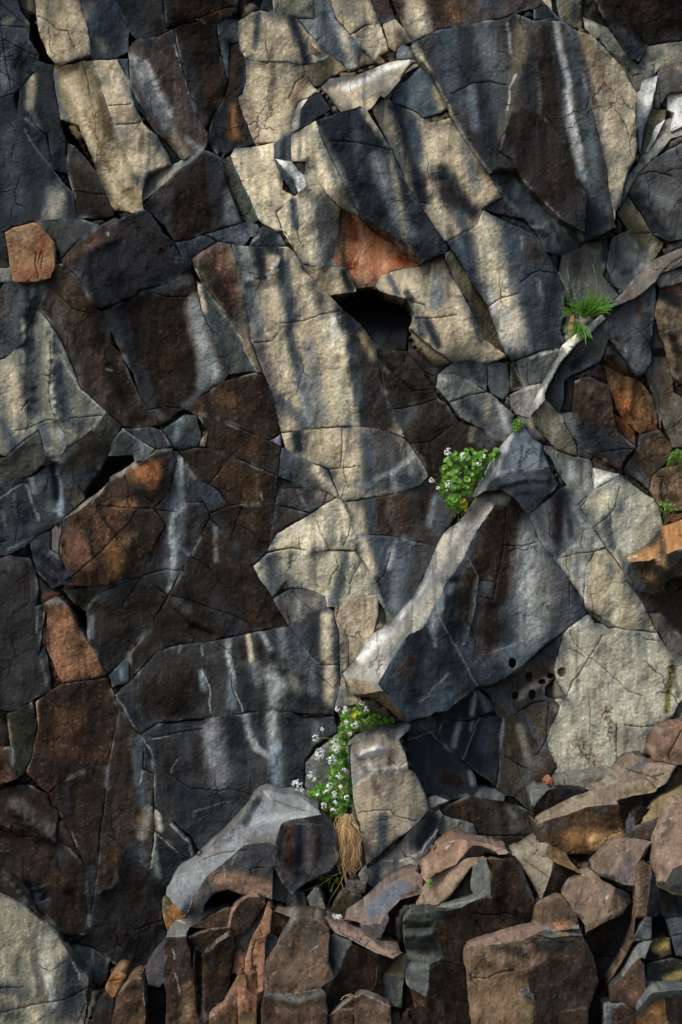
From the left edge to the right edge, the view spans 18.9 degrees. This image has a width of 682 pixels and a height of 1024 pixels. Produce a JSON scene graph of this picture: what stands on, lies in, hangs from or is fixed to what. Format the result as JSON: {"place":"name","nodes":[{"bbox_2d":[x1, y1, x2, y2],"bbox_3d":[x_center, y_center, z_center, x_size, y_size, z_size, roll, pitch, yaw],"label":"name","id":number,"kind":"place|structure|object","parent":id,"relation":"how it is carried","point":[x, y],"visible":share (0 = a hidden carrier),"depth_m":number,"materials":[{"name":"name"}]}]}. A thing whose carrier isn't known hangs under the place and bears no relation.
{"place":"outdoors","nodes":[
{"label":"outdoors","id":0,"kind":"place"},
{"bbox_2d":[0,0,681,1023],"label":"cliff","id":1,"kind":"structure","parent":0,"point":[284,326],"depth_m":11.92,"materials":[{"name":"grey stone"}]},
{"bbox_2d":[5,222,58,283],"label":"weathered rock","id":2,"kind":"object","parent":1,"relation":"on","point":[33,253],"visible":0.96,"depth_m":11.80,"materials":[{"name":"brown stone"}]},
{"bbox_2d":[90,989,116,1023],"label":"broken rock","id":3,"kind":"object","parent":1,"relation":"on","point":[104,1011],"visible":0.81,"depth_m":11.46,"materials":[{"name":"grey stone"}]},
{"bbox_2d":[105,959,131,997],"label":"broken rock","id":4,"kind":"object","parent":3,"relation":"on","point":[119,973],"visible":1,"depth_m":11.50,"materials":[{"name":"brown stone"}]},
{"bbox_2d":[112,965,148,1023],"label":"broken rock","id":5,"kind":"object","parent":1,"relation":"on","point":[131,1003],"visible":0.98,"depth_m":11.32,"materials":[{"name":"brown stone"}]},
{"bbox_2d":[162,894,186,930],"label":"boulder","id":6,"kind":"object","parent":1,"relation":"on","point":[171,912],"visible":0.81,"depth_m":11.50,"materials":[{"name":"brown stone"}]},
{"bbox_2d":[164,898,223,1023],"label":"broken rock","id":7,"kind":"object","parent":1,"relation":"on","point":[181,993],"visible":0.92,"depth_m":11.34,"materials":[{"name":"brown stone"}]},
{"bbox_2d":[187,898,233,949],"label":"broken rock","id":8,"kind":"object","parent":1,"relation":"on","point":[209,930],"visible":0.69,"depth_m":11.41,"materials":[{"name":"brown stone"}]},
{"bbox_2d":[193,946,231,1023],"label":"fluted rock","id":9,"kind":"object","parent":1,"relation":"on","point":[198,968],"visible":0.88,"depth_m":11.32,"materials":[{"name":"black stone"}]},
{"bbox_2d":[203,929,235,1011],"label":"broken rock","id":10,"kind":"object","parent":1,"relation":"on","point":[218,956],"visible":0.98,"depth_m":11.27,"materials":[{"name":"brown stone"}]},
{"bbox_2d":[209,968,246,1023],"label":"broken rock","id":11,"kind":"object","parent":1,"relation":"on","point":[225,1011],"visible":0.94,"depth_m":11.18,"materials":[{"name":"brown stone"}]},
{"bbox_2d":[232,948,244,972],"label":"broken rock","id":12,"kind":"object","parent":11,"relation":"on","point":[238,961],"visible":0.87,"depth_m":11.31,"materials":[{"name":"brown stone"}]},
{"bbox_2d":[227,893,266,935],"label":"broken rock","id":13,"kind":"object","parent":1,"relation":"on","point":[246,910],"visible":0.97,"depth_m":11.26,"materials":[{"name":"brown stone"}]},
{"bbox_2d":[237,986,263,1023],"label":"broken rock","id":14,"kind":"object","parent":1,"relation":"on","point":[249,1001],"visible":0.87,"depth_m":11.13,"materials":[{"name":"brown stone"}]},
{"bbox_2d":[244,899,273,991],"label":"broken rock","id":15,"kind":"object","parent":14,"relation":"on","point":[254,970],"visible":0.91,"depth_m":11.22,"materials":[{"name":"brown stone"}]},
{"bbox_2d":[265,933,278,965],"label":"broken rock","id":16,"kind":"object","parent":15,"relation":"on","point":[271,939],"visible":0.63,"depth_m":11.28,"materials":[{"name":"grey stone"}]},
{"bbox_2d":[271,901,288,933],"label":"broken rock","id":17,"kind":"object","parent":16,"relation":"on","point":[279,921],"visible":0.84,"depth_m":11.30,"materials":[{"name":"brown stone"}]},
{"bbox_2d":[235,898,266,958],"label":"broken rock","id":18,"kind":"object","parent":1,"relation":"on","point":[242,940],"visible":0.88,"depth_m":11.30,"materials":[{"name":"grey stone"}]},
{"bbox_2d":[166,784,338,914],"bbox_3d":[-0.493,1.913,11.668,0.966,0.655,0.718,0,0,0],"label":"boulder","id":19,"kind":"object","parent":1,"relation":"on","point":[272,842],"visible":0.98,"depth_m":11.45,"materials":[{"name":"grey stone"}]},
{"bbox_2d":[261,905,333,1023],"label":"boulder","id":20,"kind":"object","parent":1,"relation":"on","point":[298,974],"visible":0.98,"depth_m":11.01,"materials":[{"name":"brown stone"}]},
{"bbox_2d":[315,874,339,889],"bbox_3d":[-0.077,2.111,11.684,0.145,0.122,0.093,0,0,0],"label":"plant","id":21,"kind":"object","parent":1,"relation":"on","point":[322,878],"visible":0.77,"depth_m":11.68,"materials":[{"name":"green plant"}]},
{"bbox_2d":[303,813,361,900],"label":"dry roots","id":22,"kind":"object","parent":1,"relation":"hanging from","point":[346,831],"visible":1,"depth_m":11.57,"materials":[{"name":"plant"}]},
{"bbox_2d":[274,901,402,958],"bbox_3d":[-0.022,2.296,11.278,0.710,0.202,0.646,0,0,0],"label":"rock ledge","id":23,"kind":"object","parent":1,"relation":"on","point":[387,945],"visible":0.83,"depth_m":11.15,"materials":[{"name":"brown stone"}]},
{"bbox_2d":[286,885,307,906],"bbox_3d":[-0.249,2.189,11.639,0.122,0.122,0.342,0,0,0],"label":"stone block","id":24,"kind":"object","parent":23,"relation":"on","point":[297,898],"depth_m":11.49,"materials":[{"name":"grey stone"}]},
{"bbox_2d":[307,881,325,908],"bbox_3d":[-0.139,2.194,11.612,0.109,0.169,0.334,0,0,0],"label":"stone block","id":25,"kind":"object","parent":23,"relation":"on","point":[316,896],"depth_m":11.47,"materials":[{"name":"grey stone"}]},
{"bbox_2d":[333,914,341,920],"bbox_3d":[-0.021,2.258,11.294,0.053,0.096,0.114,0,0,0],"label":"fallen flower","id":26,"kind":"object","parent":23,"relation":"on","point":[339,917],"visible":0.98,"depth_m":11.24,"materials":[{"name":"white plant"}]},
{"bbox_2d":[328,995,353,1023],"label":"broken rock","id":27,"kind":"object","parent":1,"relation":"on","point":[341,1012],"visible":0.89,"depth_m":10.99,"materials":[{"name":"brown stone"}]},
{"bbox_2d":[291,700,394,824],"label":"scurvy grass","id":28,"kind":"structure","parent":1,"relation":"on","point":[331,807],"depth_m":11.77,"materials":[{"name":"green plant"}]},
{"bbox_2d":[331,879,361,915],"bbox_3d":[0.030,2.204,11.647,0.184,0.184,0.324,0,0,0],"label":"stone block","id":29,"kind":"object","parent":1,"relation":"on","point":[344,899],"depth_m":11.51,"materials":[{"name":"grey stone"}]},
{"bbox_2d":[346,872,366,893],"bbox_3d":[0.086,2.116,11.700,0.121,0.080,0.315,0,0,0],"label":"stone block","id":30,"kind":"object","parent":29,"relation":"on","point":[355,884],"depth_m":11.55,"materials":[{"name":"grey stone"}]},
{"bbox_2d":[358,862,367,884],"bbox_3d":[0.127,2.051,11.698,0.062,0.119,0.312,0,0,0],"label":"stone block","id":31,"kind":"object","parent":30,"relation":"on","point":[363,874],"depth_m":11.55,"materials":[{"name":"grey stone"}]},
{"bbox_2d":[323,930,392,1013],"bbox_3d":[0.088,2.512,11.254,0.400,0.436,0.368,0,0,0],"label":"boulder","id":32,"kind":"object","parent":1,"relation":"on","point":[355,966],"visible":0.88,"depth_m":11.10,"materials":[{"name":"stone"}]},
{"bbox_2d":[341,915,400,950],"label":"broken rock","id":33,"kind":"object","parent":1,"relation":"on","point":[355,923],"visible":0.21,"depth_m":11.37,"materials":[{"name":"brown stone"}]},
{"bbox_2d":[354,989,390,1023],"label":"broken rock","id":34,"kind":"object","parent":1,"relation":"on","point":[370,1007],"visible":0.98,"depth_m":10.97,"materials":[{"name":"brown stone"}]},
{"bbox_2d":[343,863,422,939],"bbox_3d":[0.231,2.166,11.401,0.443,0.352,0.452,0,0,0],"label":"boulder","id":35,"kind":"object","parent":1,"relation":"on","point":[377,902],"visible":0.99,"depth_m":11.27,"materials":[{"name":"brown stone"}]},
{"bbox_2d":[383,946,405,1007],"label":"broken rock","id":36,"kind":"object","parent":1,"relation":"on","point":[393,977],"visible":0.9,"depth_m":11.15,"materials":[{"name":"grey stone"}]},
{"bbox_2d":[429,447,498,517],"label":"scurvy grass","id":37,"kind":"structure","parent":1,"relation":"on","point":[452,500],"depth_m":11.78,"materials":[{"name":"green plant"}]},
{"bbox_2d":[418,830,510,881],"bbox_3d":[0.682,1.906,11.344,0.497,0.228,0.406,0,0,0],"label":"boulder","id":38,"kind":"object","parent":1,"relation":"on","point":[452,847],"visible":1,"depth_m":11.22,"materials":[{"name":"brown stone"}]},
{"bbox_2d":[402,849,533,1023],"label":"boulder","id":39,"kind":"object","parent":1,"relation":"on","point":[436,938],"visible":0.96,"depth_m":11.02,"materials":[{"name":"brown stone"}]},
{"bbox_2d":[427,879,431,892],"bbox_3d":[0.480,2.038,11.139,0.030,0.085,0.064,0,0,0],"label":"plant","id":40,"kind":"object","parent":39,"relation":"on","point":[429,881],"visible":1,"depth_m":11.12,"materials":[{"name":"green plant"}]},
{"bbox_2d":[415,855,490,904],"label":"broken rock","id":41,"kind":"object","parent":39,"relation":"on","point":[444,885],"visible":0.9,"depth_m":11.15,"materials":[{"name":"brown stone"}]},
{"bbox_2d":[487,853,501,868],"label":"boulder","id":42,"kind":"object","parent":1,"relation":"on","point":[493,859],"visible":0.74,"depth_m":11.16,"materials":[{"name":"brown stone"}]},
{"bbox_2d":[512,419,525,432],"bbox_3d":[1.030,-0.473,11.848,0.081,0.136,0.086,0,0,0],"label":"plant","id":43,"kind":"object","parent":1,"relation":"on","point":[518,422],"visible":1,"depth_m":11.83,"materials":[{"name":"green plant"}]},
{"bbox_2d":[463,920,578,1023],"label":"boulder","id":44,"kind":"object","parent":1,"relation":"on","point":[496,975],"visible":0.94,"depth_m":10.89,"materials":[{"name":"brown stone"}]},
{"bbox_2d":[519,988,533,999],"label":"broken rock","id":45,"kind":"object","parent":1,"relation":"on","point":[525,992],"visible":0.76,"depth_m":10.81,"materials":[{"name":"grey stone"}]},
{"bbox_2d":[531,893,578,923],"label":"boulder","id":46,"kind":"object","parent":1,"relation":"on","point":[553,907],"visible":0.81,"depth_m":11.05,"materials":[{"name":"brown stone"}]},
{"bbox_2d":[508,832,582,898],"bbox_3d":[1.134,1.964,11.364,0.404,0.306,0.461,0,0,0],"label":"pyramid rock","id":47,"kind":"object","parent":46,"relation":"on","point":[548,869],"visible":0.97,"depth_m":11.20,"materials":[{"name":"grey stone"}]},
{"bbox_2d":[525,780,588,818],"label":"broken rock","id":48,"kind":"object","parent":1,"relation":"on","point":[542,796],"visible":0.87,"depth_m":11.51,"materials":[{"name":"grey stone"}]},
{"bbox_2d":[542,775,553,783],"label":"broken rock","id":49,"kind":"object","parent":48,"relation":"on","point":[547,779],"visible":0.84,"depth_m":11.71,"materials":[{"name":"orange stone"}]},
{"bbox_2d":[522,927,598,1023],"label":"boulder","id":50,"kind":"object","parent":1,"relation":"on","point":[562,975],"visible":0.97,"depth_m":10.86,"materials":[{"name":"brown stone"}]},
{"bbox_2d":[551,765,613,787],"bbox_3d":[1.400,1.525,11.797,0.370,0.119,0.318,0,0,0],"label":"rock ledge","id":51,"kind":"object","parent":1,"relation":"on","point":[585,777],"visible":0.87,"depth_m":11.65,"materials":[{"name":"grey stone"}]},
{"bbox_2d":[559,264,616,343],"bbox_3d":[1.405,-1.174,11.625,0.343,0.468,0.191,0,0,0],"label":"plantain tuft","id":52,"kind":"object","parent":1,"relation":"on","point":[585,308],"visible":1,"depth_m":11.65,"materials":[{"name":"green plant"}]},
{"bbox_2d":[528,776,656,853],"bbox_3d":[1.424,1.689,11.511,0.702,0.415,0.492,0,0,0],"label":"boulder","id":53,"kind":"object","parent":1,"relation":"on","point":[592,820],"visible":0.94,"depth_m":11.29,"materials":[{"name":"brown stone"}]},
{"bbox_2d":[561,868,631,932],"bbox_3d":[1.387,2.106,11.217,0.390,0.309,0.456,0,0,0],"label":"boulder","id":54,"kind":"object","parent":1,"relation":"on","point":[592,897],"visible":0.97,"depth_m":11.08,"materials":[{"name":"brown stone"}]},
{"bbox_2d":[582,901,633,991],"bbox_3d":[1.463,2.397,11.264,0.303,0.565,0.359,0,0,0],"label":"boulder","id":55,"kind":"object","parent":1,"relation":"on","point":[604,941],"visible":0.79,"depth_m":11.12,"materials":[{"name":"black stone"}]},
{"bbox_2d":[600,997,636,1023],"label":"broken rock","id":56,"kind":"object","parent":1,"relation":"on","point":[617,1013],"visible":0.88,"depth_m":10.89,"materials":[{"name":"stone"}]},
{"bbox_2d":[586,837,651,885],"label":"boulder","id":57,"kind":"object","parent":1,"relation":"on","point":[617,859],"visible":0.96,"depth_m":11.15,"materials":[{"name":"brown stone"}]},
{"bbox_2d":[625,806,648,837],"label":"broken rock","id":58,"kind":"object","parent":57,"relation":"on","point":[636,814],"visible":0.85,"depth_m":11.24,"materials":[{"name":"grey stone"}]},
{"bbox_2d":[610,750,650,782],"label":"broken rock","id":59,"kind":"object","parent":1,"relation":"on","point":[627,767],"visible":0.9,"depth_m":11.49,"materials":[{"name":"brown stone"}]},
{"bbox_2d":[634,782,681,839],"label":"broken rock","id":60,"kind":"object","parent":1,"relation":"on","point":[644,826],"visible":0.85,"depth_m":11.24,"materials":[{"name":"brown stone"}]},
{"bbox_2d":[635,980,681,1023],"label":"boulder","id":61,"kind":"object","parent":1,"relation":"on","point":[659,1002],"visible":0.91,"depth_m":10.80,"materials":[{"name":"stone"}]},
{"bbox_2d":[604,939,650,1009],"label":"boulder","id":62,"kind":"object","parent":61,"relation":"on","point":[626,984],"visible":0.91,"depth_m":10.93,"materials":[{"name":"brown stone"}]},
{"bbox_2d":[605,858,659,983],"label":"curved column","id":63,"kind":"structure","parent":62,"relation":"on","point":[644,893],"depth_m":11.01,"materials":[{"name":"brown stone"}]},
{"bbox_2d":[644,954,681,981],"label":"broken rock","id":64,"kind":"object","parent":61,"relation":"on","point":[668,968],"visible":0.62,"depth_m":11.05,"materials":[{"name":"stone"}]},
{"bbox_2d":[646,931,671,960],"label":"broken rock","id":65,"kind":"object","parent":64,"relation":"on","point":[660,946],"visible":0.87,"depth_m":11.07,"materials":[{"name":"stone"}]},
{"bbox_2d":[641,757,675,787],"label":"broken rock","id":66,"kind":"object","parent":1,"relation":"on","point":[657,774],"visible":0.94,"depth_m":11.35,"materials":[{"name":"brown stone"}]},
{"bbox_2d":[643,718,681,764],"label":"broken rock","id":67,"kind":"object","parent":1,"relation":"on","point":[663,742],"visible":1,"depth_m":11.41,"materials":[{"name":"brown stone"}]},
{"bbox_2d":[647,793,681,895],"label":"boulder","id":68,"kind":"object","parent":1,"relation":"on","point":[664,855],"visible":0.94,"depth_m":11.06,"materials":[{"name":"brown stone"}]},
{"bbox_2d":[658,498,677,518],"bbox_3d":[1.873,-0.013,11.755,0.123,0.133,0.112,0,0,0],"label":"plant","id":69,"kind":"object","parent":1,"relation":"on","point":[666,507],"visible":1,"depth_m":11.76,"materials":[{"name":"green plant"}]},
{"bbox_2d":[660,914,681,956],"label":"broken rock","id":70,"kind":"object","parent":1,"relation":"on","point":[673,926],"visible":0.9,"depth_m":11.09,"materials":[{"name":"grey stone"}]},
{"bbox_2d":[655,884,681,917],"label":"broken rock","id":71,"kind":"object","parent":70,"relation":"on","point":[670,904],"visible":0.66,"depth_m":11.15,"materials":[{"name":"black stone"}]},
{"bbox_2d":[665,448,681,470],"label":"plant","id":72,"kind":"object","parent":1,"relation":"on","point":[674,457],"visible":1,"depth_m":11.72,"materials":[{"name":"green plant"}]},
{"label":"broken rock","id":73,"kind":"object","parent":1,"relation":"on","visible":0},
{"bbox_2d":[145,937,165,987],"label":"broken rock","id":74,"kind":"object","parent":73,"relation":"on","point":[155,966],"visible":0.87,"depth_m":11.46,"materials":[{"name":"grey stone"}]}
]}

